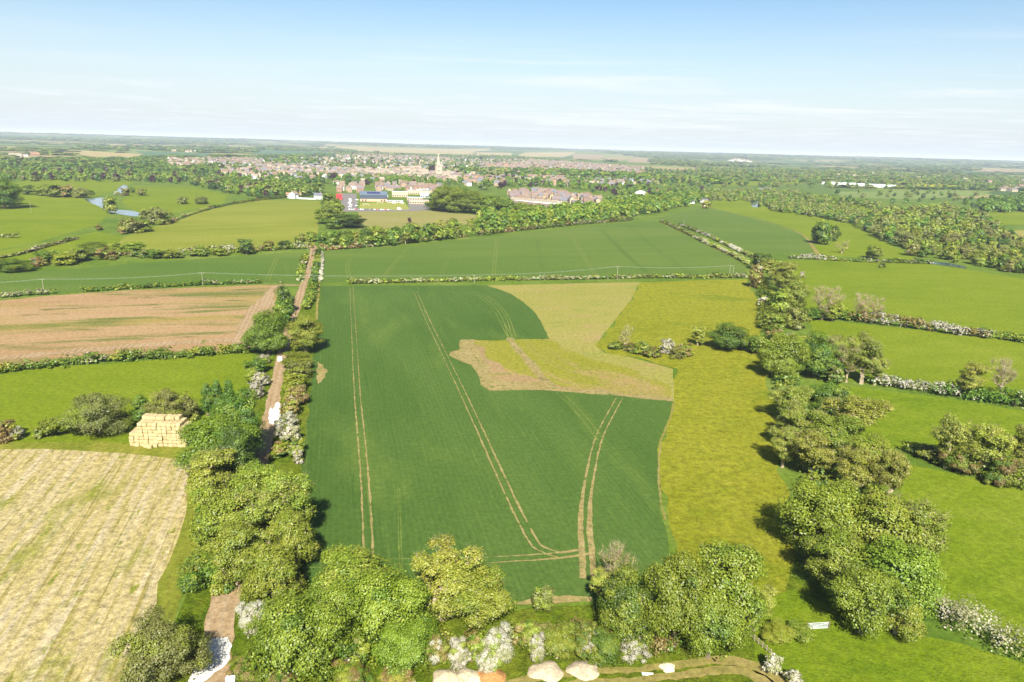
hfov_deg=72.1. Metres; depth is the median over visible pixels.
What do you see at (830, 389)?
broadleaf tree
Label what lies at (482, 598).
oak tree
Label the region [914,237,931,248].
willow tree
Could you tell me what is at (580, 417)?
tractor track
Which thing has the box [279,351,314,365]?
oak tree
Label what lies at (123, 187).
river
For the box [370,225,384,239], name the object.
broadleaf tree
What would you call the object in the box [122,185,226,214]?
pasture
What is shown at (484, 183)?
broadleaf tree
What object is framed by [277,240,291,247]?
dark tree
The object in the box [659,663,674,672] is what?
sand heap
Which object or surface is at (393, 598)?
broadleaf tree
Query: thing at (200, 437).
broadleaf tree
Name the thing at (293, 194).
house
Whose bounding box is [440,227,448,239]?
oak tree
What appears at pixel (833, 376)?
hawthorn bush
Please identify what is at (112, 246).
oak tree
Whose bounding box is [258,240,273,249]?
scrub bush
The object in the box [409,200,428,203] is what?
school building
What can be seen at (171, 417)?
straw bale
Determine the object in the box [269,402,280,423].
chalk gravel
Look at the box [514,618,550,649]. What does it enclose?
scrub bush
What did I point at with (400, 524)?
tractor track
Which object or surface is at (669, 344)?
hawthorn bush
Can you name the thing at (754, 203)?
river
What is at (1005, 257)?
broadleaf tree
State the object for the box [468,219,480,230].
broadleaf tree
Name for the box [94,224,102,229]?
scrub bush
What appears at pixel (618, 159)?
field
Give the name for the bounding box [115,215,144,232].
willow tree
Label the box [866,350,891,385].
ash tree
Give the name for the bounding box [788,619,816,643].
oak tree
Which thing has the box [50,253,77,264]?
oak tree
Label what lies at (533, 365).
bare strip
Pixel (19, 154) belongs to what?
house
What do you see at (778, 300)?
oak tree
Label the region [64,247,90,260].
oak tree
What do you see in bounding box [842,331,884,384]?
ash tree
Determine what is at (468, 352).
bare strip
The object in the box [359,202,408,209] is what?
sports pitch
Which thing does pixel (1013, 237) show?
willow tree
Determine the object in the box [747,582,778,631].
ash tree
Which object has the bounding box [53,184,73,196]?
scrub bush
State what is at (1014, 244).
willow tree
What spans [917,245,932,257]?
broadleaf tree
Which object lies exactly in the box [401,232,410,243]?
ash tree
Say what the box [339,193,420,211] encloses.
car park
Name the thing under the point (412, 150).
field
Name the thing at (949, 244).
oak tree
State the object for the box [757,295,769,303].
hawthorn bush
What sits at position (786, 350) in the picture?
broadleaf tree
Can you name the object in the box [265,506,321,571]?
oak tree
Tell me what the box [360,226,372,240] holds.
broadleaf tree
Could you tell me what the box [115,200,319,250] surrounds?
hill field
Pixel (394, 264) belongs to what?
tractor track
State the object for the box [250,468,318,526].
oak tree
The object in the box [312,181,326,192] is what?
broadleaf tree
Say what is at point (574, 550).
tractor track
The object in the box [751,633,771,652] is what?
rail fence
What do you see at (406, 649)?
broadleaf tree
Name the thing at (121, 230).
scrub bush
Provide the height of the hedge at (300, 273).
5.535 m
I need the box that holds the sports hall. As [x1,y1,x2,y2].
[359,191,387,201]
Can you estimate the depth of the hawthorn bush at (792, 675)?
109.21 m
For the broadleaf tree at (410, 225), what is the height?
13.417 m
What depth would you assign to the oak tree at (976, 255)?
551.98 m
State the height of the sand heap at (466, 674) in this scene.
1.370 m
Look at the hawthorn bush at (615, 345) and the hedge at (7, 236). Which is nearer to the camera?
the hawthorn bush at (615, 345)
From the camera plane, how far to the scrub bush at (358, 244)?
546.56 m
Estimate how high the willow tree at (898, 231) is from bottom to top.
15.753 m
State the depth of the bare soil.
253.36 m
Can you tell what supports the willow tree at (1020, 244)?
on the ground at (790, 470)
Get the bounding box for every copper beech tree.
[329,173,336,178]
[428,165,434,170]
[497,182,504,188]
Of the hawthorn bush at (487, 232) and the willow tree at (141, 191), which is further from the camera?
the willow tree at (141, 191)
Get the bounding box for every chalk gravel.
[188,637,231,681]
[268,408,271,422]
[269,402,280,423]
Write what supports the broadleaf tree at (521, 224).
on the ground at (790, 470)
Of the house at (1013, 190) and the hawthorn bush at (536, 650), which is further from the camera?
the house at (1013, 190)
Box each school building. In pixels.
[392,191,407,196]
[407,189,429,193]
[407,197,422,199]
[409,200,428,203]
[420,193,429,197]
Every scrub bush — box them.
[0,419,20,443]
[29,256,46,265]
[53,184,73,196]
[92,246,116,259]
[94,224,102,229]
[116,226,126,233]
[120,188,129,195]
[225,652,256,681]
[252,663,297,681]
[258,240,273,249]
[267,438,290,458]
[278,395,302,416]
[282,384,309,403]
[329,658,375,681]
[354,240,362,247]
[376,663,415,681]
[424,633,451,664]
[464,632,486,663]
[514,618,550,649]
[624,342,636,353]
[643,346,661,357]
[677,342,694,357]
[702,200,711,208]
[747,263,763,287]
[765,329,783,342]
[937,446,987,473]
[982,453,1023,487]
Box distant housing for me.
[167,149,1023,207]
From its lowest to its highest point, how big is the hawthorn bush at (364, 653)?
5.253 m
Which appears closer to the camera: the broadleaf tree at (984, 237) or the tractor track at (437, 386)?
the tractor track at (437, 386)
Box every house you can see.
[8,153,21,155]
[30,152,39,155]
[289,190,299,198]
[313,192,322,198]
[336,184,342,191]
[349,182,355,188]
[356,186,364,192]
[375,185,381,190]
[387,185,393,190]
[421,184,428,189]
[551,195,559,200]
[559,196,566,203]
[568,195,574,203]
[583,197,591,202]
[997,187,1006,190]
[1009,188,1017,191]
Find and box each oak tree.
[29,184,49,195]
[40,184,63,196]
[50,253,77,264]
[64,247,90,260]
[101,195,118,213]
[102,242,124,253]
[137,220,153,230]
[161,249,183,257]
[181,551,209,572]
[185,485,251,551]
[204,519,262,587]
[209,246,228,254]
[226,460,284,518]
[235,541,306,602]
[244,368,257,380]
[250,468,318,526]
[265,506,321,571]
[270,183,282,194]
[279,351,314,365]
[280,372,308,390]
[285,313,324,351]
[304,230,316,241]
[307,542,394,593]
[320,193,342,206]
[327,201,345,214]
[370,229,379,236]
[411,223,420,234]
[437,561,518,629]
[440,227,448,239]
[453,226,461,237]
[508,213,514,223]
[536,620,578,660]
[688,536,770,645]
[758,310,785,329]
[761,617,795,647]
[769,288,791,311]
[781,275,810,309]
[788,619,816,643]
[800,524,876,592]
[802,411,864,458]
[840,432,909,473]
[843,483,924,559]
[865,245,884,258]
[882,226,891,232]
[883,590,928,642]
[912,229,921,237]
[920,239,933,247]
[943,246,958,259]
[944,243,957,250]
[960,223,974,231]
[970,249,982,264]
[975,243,984,249]
[983,251,989,261]
[986,240,998,248]
[1003,249,1021,259]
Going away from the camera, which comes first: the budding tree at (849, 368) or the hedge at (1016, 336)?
the budding tree at (849, 368)
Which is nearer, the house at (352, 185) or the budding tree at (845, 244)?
the budding tree at (845, 244)
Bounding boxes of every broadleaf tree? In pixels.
[0,177,25,208]
[0,257,36,271]
[20,184,34,193]
[31,250,59,262]
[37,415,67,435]
[75,241,112,254]
[121,241,146,252]
[146,249,164,258]
[171,411,262,471]
[176,570,208,592]
[206,386,267,452]
[235,583,361,681]
[240,309,290,353]
[242,357,268,370]
[270,299,295,323]
[306,577,364,654]
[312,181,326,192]
[314,206,340,220]
[316,233,330,243]
[323,217,343,228]
[324,235,339,247]
[325,231,335,244]
[336,229,352,243]
[340,235,353,245]
[346,562,442,645]
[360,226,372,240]
[360,234,375,246]
[366,615,446,678]
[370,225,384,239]
[385,233,396,245]
[387,226,403,237]
[400,225,413,236]
[401,223,415,232]
[422,222,433,233]
[423,189,445,209]
[427,184,468,211]
[432,223,440,231]
[446,217,461,229]
[451,190,486,212]
[455,186,480,208]
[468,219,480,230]
[471,195,500,211]
[477,179,490,188]
[477,216,488,227]
[494,198,515,210]
[512,202,535,210]
[519,219,531,228]
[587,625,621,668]
[595,561,663,649]
[640,548,718,646]
[684,582,754,659]
[706,321,751,349]
[745,334,772,352]
[756,331,811,377]
[773,475,865,559]
[796,330,849,377]
[802,307,827,319]
[805,381,853,414]
[810,226,819,242]
[814,219,835,243]
[823,557,915,639]
[828,225,842,240]
[850,532,948,619]
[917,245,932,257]
[965,236,979,244]
[972,228,986,237]
[977,235,989,243]
[998,254,1011,264]
[1014,260,1023,273]
[1015,246,1023,253]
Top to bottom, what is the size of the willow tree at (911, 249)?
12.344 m
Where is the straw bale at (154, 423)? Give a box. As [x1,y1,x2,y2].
[151,420,158,426]
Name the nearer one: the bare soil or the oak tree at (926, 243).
the bare soil
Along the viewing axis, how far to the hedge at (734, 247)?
639.81 m
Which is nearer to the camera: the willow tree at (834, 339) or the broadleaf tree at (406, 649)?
the broadleaf tree at (406, 649)
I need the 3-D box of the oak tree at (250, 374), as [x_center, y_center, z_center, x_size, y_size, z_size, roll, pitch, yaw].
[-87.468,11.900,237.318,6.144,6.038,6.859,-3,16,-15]
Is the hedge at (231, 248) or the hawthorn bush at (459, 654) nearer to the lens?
the hawthorn bush at (459, 654)
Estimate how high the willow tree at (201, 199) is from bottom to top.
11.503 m
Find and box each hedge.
[0,233,19,237]
[0,237,78,257]
[0,278,283,297]
[0,342,260,373]
[115,242,313,256]
[165,196,286,222]
[177,539,211,581]
[192,501,236,595]
[256,193,309,197]
[280,611,452,668]
[296,253,309,281]
[300,281,319,307]
[309,249,321,280]
[318,251,324,280]
[319,217,632,250]
[346,272,747,283]
[439,616,687,658]
[658,219,750,265]
[678,223,753,257]
[753,278,865,539]
[787,253,933,263]
[801,308,861,320]
[849,310,995,337]
[865,373,939,391]
[901,440,1023,489]
[924,592,1023,658]
[929,379,1023,408]
[978,326,1023,341]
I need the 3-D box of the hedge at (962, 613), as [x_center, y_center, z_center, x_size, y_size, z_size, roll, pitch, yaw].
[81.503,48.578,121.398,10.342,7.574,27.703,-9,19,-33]
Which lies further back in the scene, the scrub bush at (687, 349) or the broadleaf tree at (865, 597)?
the scrub bush at (687, 349)
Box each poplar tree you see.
[129,394,148,420]
[200,383,212,415]
[210,380,224,408]
[221,379,235,400]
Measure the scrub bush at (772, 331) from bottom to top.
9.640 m
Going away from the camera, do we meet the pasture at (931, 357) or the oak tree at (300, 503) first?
the oak tree at (300, 503)
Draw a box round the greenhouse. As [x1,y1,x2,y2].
[822,182,895,186]
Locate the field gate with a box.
[807,621,829,628]
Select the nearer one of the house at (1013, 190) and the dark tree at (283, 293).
the dark tree at (283, 293)
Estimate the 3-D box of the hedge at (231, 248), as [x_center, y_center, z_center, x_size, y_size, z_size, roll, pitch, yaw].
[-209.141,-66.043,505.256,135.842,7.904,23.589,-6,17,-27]
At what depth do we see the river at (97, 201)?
771.51 m
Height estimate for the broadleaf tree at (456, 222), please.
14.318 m
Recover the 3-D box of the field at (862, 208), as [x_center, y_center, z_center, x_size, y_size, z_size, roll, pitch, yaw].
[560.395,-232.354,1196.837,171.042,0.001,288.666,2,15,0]
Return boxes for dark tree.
[210,420,260,489]
[237,238,253,254]
[275,285,294,308]
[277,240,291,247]
[331,213,367,227]
[749,253,773,268]
[932,233,942,240]
[997,237,1009,247]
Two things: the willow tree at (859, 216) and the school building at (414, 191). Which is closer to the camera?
the willow tree at (859, 216)
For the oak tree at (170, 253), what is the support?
on the ground at (790, 470)
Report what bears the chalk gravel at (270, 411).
on the dirt track at (219, 619)
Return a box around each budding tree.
[596,538,638,591]
[617,323,634,349]
[808,286,845,319]
[835,239,849,252]
[838,340,861,382]
[852,292,886,321]
[988,357,1018,396]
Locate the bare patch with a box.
[474,339,671,396]
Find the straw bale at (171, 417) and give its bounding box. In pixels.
[169,414,176,419]
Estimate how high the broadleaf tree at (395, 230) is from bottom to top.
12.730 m
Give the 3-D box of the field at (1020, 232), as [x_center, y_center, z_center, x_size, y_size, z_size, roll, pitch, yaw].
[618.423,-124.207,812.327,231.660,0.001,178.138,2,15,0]
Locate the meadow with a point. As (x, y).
(719, 460)
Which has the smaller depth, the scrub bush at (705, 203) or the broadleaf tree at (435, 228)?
the broadleaf tree at (435, 228)
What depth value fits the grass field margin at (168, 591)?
154.47 m
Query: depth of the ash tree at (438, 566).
118.36 m
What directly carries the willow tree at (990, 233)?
on the ground at (790, 470)
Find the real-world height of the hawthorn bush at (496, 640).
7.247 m
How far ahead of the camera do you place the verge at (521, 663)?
115.96 m
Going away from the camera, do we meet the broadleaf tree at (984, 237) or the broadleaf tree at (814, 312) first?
the broadleaf tree at (814, 312)
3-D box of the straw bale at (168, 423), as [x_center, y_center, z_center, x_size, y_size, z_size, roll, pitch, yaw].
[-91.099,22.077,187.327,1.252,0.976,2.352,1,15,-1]
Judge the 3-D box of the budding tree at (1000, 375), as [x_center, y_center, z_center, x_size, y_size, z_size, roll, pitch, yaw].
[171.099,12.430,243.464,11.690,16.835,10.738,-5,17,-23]
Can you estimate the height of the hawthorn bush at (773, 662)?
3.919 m
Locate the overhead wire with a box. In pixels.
[7,266,708,281]
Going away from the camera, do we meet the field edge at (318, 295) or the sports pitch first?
the field edge at (318, 295)
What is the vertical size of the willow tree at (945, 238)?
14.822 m
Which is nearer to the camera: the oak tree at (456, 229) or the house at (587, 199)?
the oak tree at (456, 229)
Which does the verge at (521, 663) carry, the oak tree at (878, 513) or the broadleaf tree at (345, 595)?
the broadleaf tree at (345, 595)
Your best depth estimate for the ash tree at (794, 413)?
194.40 m
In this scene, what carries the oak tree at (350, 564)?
on the ground at (790, 470)
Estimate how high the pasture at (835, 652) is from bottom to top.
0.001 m
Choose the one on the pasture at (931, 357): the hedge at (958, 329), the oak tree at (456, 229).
the hedge at (958, 329)
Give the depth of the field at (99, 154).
2949.24 m
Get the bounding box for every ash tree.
[184,446,236,505]
[230,479,299,552]
[353,231,359,240]
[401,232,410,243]
[409,532,487,621]
[436,219,447,229]
[465,218,475,227]
[589,566,619,600]
[690,326,708,345]
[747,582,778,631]
[760,259,782,281]
[765,384,813,413]
[767,425,802,467]
[769,261,799,289]
[770,400,832,439]
[792,428,838,479]
[818,395,894,433]
[823,303,845,320]
[836,443,881,488]
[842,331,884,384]
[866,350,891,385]
[869,448,912,495]
[894,494,954,557]
[919,569,949,593]
[929,410,978,468]
[954,361,993,397]
[955,420,1018,476]
[989,248,1001,257]
[1009,423,1023,480]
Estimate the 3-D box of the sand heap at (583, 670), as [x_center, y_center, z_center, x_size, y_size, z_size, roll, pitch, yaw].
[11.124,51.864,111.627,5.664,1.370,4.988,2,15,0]
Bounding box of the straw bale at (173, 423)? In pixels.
[170,421,177,426]
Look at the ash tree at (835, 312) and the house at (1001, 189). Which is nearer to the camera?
the ash tree at (835, 312)
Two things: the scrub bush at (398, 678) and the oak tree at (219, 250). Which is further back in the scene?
the oak tree at (219, 250)
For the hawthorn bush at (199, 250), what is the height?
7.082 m
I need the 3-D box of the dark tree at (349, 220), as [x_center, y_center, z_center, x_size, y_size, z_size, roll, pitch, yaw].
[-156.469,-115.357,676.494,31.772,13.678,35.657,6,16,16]
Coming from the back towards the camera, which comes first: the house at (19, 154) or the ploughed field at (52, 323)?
the house at (19, 154)
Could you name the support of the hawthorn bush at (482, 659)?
on the verge at (521, 663)
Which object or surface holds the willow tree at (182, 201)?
on the pasture at (164, 197)
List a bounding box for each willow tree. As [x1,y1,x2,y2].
[54,391,136,437]
[70,187,89,197]
[103,603,218,681]
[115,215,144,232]
[136,188,146,195]
[137,206,173,224]
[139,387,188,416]
[176,196,188,203]
[177,391,201,420]
[193,196,208,203]
[283,360,313,379]
[531,583,555,614]
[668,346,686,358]
[780,306,811,329]
[824,334,849,357]
[855,213,868,218]
[870,224,885,236]
[880,214,894,220]
[893,226,907,236]
[895,209,906,214]
[895,218,906,226]
[897,232,917,247]
[904,241,920,256]
[905,205,917,209]
[913,443,942,460]
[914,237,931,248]
[920,244,937,252]
[923,231,936,238]
[937,234,951,242]
[949,231,961,244]
[957,242,977,259]
[961,230,975,243]
[971,216,984,224]
[979,225,992,229]
[979,246,994,255]
[984,229,994,238]
[988,220,1001,226]
[997,244,1009,251]
[998,231,1013,238]
[998,248,1007,252]
[999,258,1018,271]
[1004,235,1017,242]
[1008,241,1019,246]
[1013,257,1023,261]
[1015,241,1023,247]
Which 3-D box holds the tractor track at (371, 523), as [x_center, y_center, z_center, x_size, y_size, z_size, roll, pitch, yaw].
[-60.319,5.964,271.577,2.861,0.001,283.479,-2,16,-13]
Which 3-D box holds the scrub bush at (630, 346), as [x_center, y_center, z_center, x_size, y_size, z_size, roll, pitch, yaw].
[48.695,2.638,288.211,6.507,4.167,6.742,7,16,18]
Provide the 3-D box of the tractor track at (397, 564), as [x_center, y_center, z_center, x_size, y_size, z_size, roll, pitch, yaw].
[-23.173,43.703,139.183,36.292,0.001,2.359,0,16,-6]
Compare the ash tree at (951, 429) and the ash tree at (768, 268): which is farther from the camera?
the ash tree at (768, 268)
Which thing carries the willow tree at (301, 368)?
on the verge at (194, 609)
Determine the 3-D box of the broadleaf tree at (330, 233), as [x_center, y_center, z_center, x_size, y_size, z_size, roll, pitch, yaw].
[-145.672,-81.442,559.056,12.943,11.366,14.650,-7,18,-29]
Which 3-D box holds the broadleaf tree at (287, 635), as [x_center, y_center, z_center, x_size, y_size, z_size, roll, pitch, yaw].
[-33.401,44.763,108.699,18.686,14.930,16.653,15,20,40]
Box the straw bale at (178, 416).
[175,414,182,419]
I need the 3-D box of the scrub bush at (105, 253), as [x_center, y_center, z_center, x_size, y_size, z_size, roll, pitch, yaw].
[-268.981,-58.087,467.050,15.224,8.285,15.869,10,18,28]
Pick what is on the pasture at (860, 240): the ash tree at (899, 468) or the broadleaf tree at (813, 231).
the broadleaf tree at (813, 231)
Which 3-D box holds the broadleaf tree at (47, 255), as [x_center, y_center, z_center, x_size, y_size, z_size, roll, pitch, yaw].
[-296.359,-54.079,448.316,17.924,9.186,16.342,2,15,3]
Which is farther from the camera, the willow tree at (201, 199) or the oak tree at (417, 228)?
the willow tree at (201, 199)
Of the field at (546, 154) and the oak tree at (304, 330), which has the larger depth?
the field at (546, 154)
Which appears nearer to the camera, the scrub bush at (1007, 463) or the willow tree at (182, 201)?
the scrub bush at (1007, 463)
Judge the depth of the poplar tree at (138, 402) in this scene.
197.60 m
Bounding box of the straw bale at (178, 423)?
[175,421,183,426]
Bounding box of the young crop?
[490,282,673,399]
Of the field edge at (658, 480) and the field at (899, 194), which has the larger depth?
the field at (899, 194)
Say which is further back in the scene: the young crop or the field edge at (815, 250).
the field edge at (815, 250)
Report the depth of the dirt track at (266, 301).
342.16 m
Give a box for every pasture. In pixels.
[0,178,136,205]
[0,198,107,248]
[0,232,123,261]
[0,352,254,446]
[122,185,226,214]
[709,198,915,259]
[754,589,1023,681]
[779,259,1023,333]
[810,319,1023,403]
[835,384,1023,473]
[899,465,1023,639]
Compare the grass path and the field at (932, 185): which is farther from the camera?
the field at (932, 185)
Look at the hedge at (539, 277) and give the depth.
438.66 m
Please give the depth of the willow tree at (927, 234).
687.90 m
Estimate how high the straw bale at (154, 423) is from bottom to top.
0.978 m
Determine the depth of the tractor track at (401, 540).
146.06 m
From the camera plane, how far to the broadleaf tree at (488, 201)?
837.22 m
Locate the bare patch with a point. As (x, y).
(507, 356)
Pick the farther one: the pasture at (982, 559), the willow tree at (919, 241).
the willow tree at (919, 241)
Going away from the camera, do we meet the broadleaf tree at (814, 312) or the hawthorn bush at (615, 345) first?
the hawthorn bush at (615, 345)
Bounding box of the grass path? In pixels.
[504,655,786,681]
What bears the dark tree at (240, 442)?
on the ground at (790, 470)
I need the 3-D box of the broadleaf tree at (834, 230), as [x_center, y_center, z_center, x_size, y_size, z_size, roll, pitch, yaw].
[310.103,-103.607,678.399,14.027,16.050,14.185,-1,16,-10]
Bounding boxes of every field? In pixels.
[0,253,301,297]
[0,284,281,365]
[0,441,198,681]
[0,449,190,681]
[66,147,160,152]
[68,151,140,157]
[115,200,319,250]
[136,151,210,155]
[256,150,333,154]
[295,285,672,612]
[320,144,486,153]
[323,221,745,282]
[358,210,487,229]
[448,152,511,155]
[517,152,574,156]
[573,154,602,159]
[602,157,625,160]
[628,158,648,162]
[653,160,733,166]
[662,209,813,252]
[714,178,801,186]
[804,198,896,210]
[836,191,996,198]
[917,184,956,186]
[961,162,1023,165]
[975,169,1023,171]
[988,212,1023,224]
[1000,230,1023,236]
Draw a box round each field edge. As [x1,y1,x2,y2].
[316,281,319,319]
[657,401,674,518]
[660,222,741,261]
[715,208,819,255]
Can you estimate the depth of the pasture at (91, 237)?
521.68 m
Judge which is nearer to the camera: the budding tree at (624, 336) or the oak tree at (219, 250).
the budding tree at (624, 336)
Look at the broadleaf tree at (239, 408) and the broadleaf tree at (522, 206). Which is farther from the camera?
the broadleaf tree at (522, 206)
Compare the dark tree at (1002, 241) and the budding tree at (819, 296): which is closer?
the budding tree at (819, 296)
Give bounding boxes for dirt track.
[0,337,241,359]
[201,245,316,681]
[232,284,305,346]
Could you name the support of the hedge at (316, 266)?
on the ground at (790, 470)
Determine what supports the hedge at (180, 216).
on the hill field at (258, 222)
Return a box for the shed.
[387,200,402,201]
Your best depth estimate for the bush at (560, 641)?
112.48 m
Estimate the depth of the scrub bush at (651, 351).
280.49 m
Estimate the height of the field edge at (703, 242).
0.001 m
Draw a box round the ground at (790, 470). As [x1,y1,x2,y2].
[0,132,1023,681]
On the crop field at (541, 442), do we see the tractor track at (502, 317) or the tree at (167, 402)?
the tractor track at (502, 317)
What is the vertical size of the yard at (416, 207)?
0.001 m
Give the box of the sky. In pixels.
[0,0,1023,160]
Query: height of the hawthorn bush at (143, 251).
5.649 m
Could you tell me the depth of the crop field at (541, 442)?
191.19 m
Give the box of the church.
[435,153,452,173]
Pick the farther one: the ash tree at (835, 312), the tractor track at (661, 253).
the tractor track at (661, 253)
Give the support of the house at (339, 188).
on the ground at (790, 470)
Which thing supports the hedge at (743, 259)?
on the ground at (790, 470)
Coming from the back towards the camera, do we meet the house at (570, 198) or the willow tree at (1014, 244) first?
the house at (570, 198)
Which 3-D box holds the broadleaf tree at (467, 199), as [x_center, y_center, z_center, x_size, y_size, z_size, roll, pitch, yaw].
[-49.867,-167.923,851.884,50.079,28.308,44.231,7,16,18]
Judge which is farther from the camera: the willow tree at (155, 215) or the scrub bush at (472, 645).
the willow tree at (155, 215)
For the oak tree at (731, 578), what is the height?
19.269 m
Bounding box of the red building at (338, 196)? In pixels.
[336,194,341,199]
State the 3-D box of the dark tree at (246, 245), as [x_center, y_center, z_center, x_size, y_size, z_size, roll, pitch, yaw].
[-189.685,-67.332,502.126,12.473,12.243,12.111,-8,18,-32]
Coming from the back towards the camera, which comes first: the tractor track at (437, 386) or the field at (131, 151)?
the field at (131, 151)
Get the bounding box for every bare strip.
[316,362,326,382]
[449,339,672,400]
[506,338,555,387]
[514,595,591,604]
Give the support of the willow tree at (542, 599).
on the bare strip at (562, 598)
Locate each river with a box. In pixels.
[84,197,138,215]
[117,185,127,192]
[750,200,759,206]
[913,257,965,267]
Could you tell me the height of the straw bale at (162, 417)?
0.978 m
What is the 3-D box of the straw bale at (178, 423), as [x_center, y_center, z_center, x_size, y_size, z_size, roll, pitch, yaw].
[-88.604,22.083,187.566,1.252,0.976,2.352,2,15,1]
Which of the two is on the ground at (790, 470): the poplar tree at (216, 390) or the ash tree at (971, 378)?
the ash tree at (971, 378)
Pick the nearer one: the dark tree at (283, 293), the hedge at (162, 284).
the dark tree at (283, 293)
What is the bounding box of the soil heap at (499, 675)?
[476,667,505,681]
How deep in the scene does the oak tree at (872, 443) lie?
179.40 m
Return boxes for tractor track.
[265,258,277,279]
[306,557,486,567]
[350,288,373,553]
[380,247,409,278]
[397,486,400,549]
[398,511,402,567]
[403,304,468,448]
[415,291,558,556]
[451,291,512,338]
[470,291,516,337]
[487,547,589,562]
[492,239,497,276]
[527,340,643,384]
[539,376,662,395]
[543,348,643,377]
[555,391,604,439]
[568,232,595,274]
[578,397,622,577]
[612,242,645,270]
[629,228,688,273]
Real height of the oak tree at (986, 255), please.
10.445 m
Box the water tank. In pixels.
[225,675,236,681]
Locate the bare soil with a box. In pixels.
[456,339,622,393]
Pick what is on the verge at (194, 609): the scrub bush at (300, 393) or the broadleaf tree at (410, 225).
the scrub bush at (300, 393)
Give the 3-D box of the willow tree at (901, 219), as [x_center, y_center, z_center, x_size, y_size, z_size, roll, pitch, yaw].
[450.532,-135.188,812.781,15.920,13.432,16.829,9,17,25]
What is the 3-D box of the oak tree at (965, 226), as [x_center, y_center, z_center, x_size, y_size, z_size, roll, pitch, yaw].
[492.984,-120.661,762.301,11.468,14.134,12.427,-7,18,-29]
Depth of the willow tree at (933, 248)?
599.70 m
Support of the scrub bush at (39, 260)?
on the ground at (790, 470)
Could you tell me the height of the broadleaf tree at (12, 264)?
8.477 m
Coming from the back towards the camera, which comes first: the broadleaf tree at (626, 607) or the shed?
the shed
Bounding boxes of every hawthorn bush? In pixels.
[8,425,24,438]
[32,427,45,438]
[134,249,147,257]
[188,246,208,255]
[235,599,267,637]
[247,380,264,400]
[251,370,270,384]
[257,354,269,362]
[272,418,289,436]
[278,411,299,425]
[279,423,301,439]
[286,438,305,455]
[292,448,304,463]
[294,233,307,243]
[340,635,370,665]
[447,635,473,670]
[474,647,497,672]
[477,621,514,667]
[484,229,491,234]
[526,631,545,662]
[572,619,598,658]
[607,341,622,349]
[618,634,651,665]
[633,340,650,354]
[659,338,675,354]
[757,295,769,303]
[761,652,784,674]
[782,668,803,681]
[820,365,846,383]
[878,262,885,267]
[939,379,956,394]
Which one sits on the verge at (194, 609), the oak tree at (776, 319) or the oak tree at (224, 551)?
the oak tree at (224, 551)
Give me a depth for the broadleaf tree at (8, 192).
750.92 m
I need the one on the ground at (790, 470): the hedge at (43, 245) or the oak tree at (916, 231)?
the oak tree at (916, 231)
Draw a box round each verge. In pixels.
[166,285,322,681]
[268,576,1023,681]
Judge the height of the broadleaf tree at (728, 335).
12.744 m
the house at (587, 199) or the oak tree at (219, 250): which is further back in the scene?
the house at (587, 199)
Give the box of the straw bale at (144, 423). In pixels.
[142,420,149,426]
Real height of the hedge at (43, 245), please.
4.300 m
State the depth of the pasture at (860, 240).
785.73 m
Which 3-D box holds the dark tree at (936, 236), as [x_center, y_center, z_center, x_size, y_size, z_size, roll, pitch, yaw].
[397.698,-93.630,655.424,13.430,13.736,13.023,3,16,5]
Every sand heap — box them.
[433,669,457,681]
[457,667,479,681]
[527,660,563,681]
[566,660,598,680]
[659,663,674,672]
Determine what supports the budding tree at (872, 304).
on the ground at (790, 470)
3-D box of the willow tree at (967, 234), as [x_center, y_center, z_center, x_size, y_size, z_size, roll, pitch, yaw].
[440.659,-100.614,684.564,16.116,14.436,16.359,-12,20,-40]
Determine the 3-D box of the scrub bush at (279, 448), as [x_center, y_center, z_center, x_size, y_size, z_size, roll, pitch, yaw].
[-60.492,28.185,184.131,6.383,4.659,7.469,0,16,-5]
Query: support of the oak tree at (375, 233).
on the ground at (790, 470)
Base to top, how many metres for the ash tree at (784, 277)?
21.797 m
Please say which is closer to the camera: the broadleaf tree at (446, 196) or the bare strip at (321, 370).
the bare strip at (321, 370)
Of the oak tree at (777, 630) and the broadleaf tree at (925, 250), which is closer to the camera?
the oak tree at (777, 630)
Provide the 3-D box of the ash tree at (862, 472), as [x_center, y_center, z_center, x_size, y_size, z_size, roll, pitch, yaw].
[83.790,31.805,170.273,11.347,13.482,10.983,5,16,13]
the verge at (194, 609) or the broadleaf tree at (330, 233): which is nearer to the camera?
the verge at (194, 609)
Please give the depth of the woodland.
1734.57 m
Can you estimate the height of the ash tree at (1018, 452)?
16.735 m
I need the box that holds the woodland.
[0,131,1023,268]
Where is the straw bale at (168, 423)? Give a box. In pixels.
[165,421,172,426]
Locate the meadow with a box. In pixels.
[595,279,795,611]
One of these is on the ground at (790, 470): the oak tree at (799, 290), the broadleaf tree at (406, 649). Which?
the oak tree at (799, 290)
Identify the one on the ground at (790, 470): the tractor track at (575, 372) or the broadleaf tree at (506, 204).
the broadleaf tree at (506, 204)
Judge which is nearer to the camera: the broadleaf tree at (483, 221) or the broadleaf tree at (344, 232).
the broadleaf tree at (344, 232)
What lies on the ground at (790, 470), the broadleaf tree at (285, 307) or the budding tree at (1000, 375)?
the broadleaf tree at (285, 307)
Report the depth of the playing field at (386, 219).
784.39 m
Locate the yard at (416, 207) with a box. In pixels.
[407,199,429,209]
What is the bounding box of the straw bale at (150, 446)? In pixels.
[147,443,153,448]
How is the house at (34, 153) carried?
on the ground at (790, 470)
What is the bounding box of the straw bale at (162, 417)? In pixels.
[159,414,166,419]
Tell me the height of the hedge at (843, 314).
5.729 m
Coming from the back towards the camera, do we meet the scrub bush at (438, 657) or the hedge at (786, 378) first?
the hedge at (786, 378)

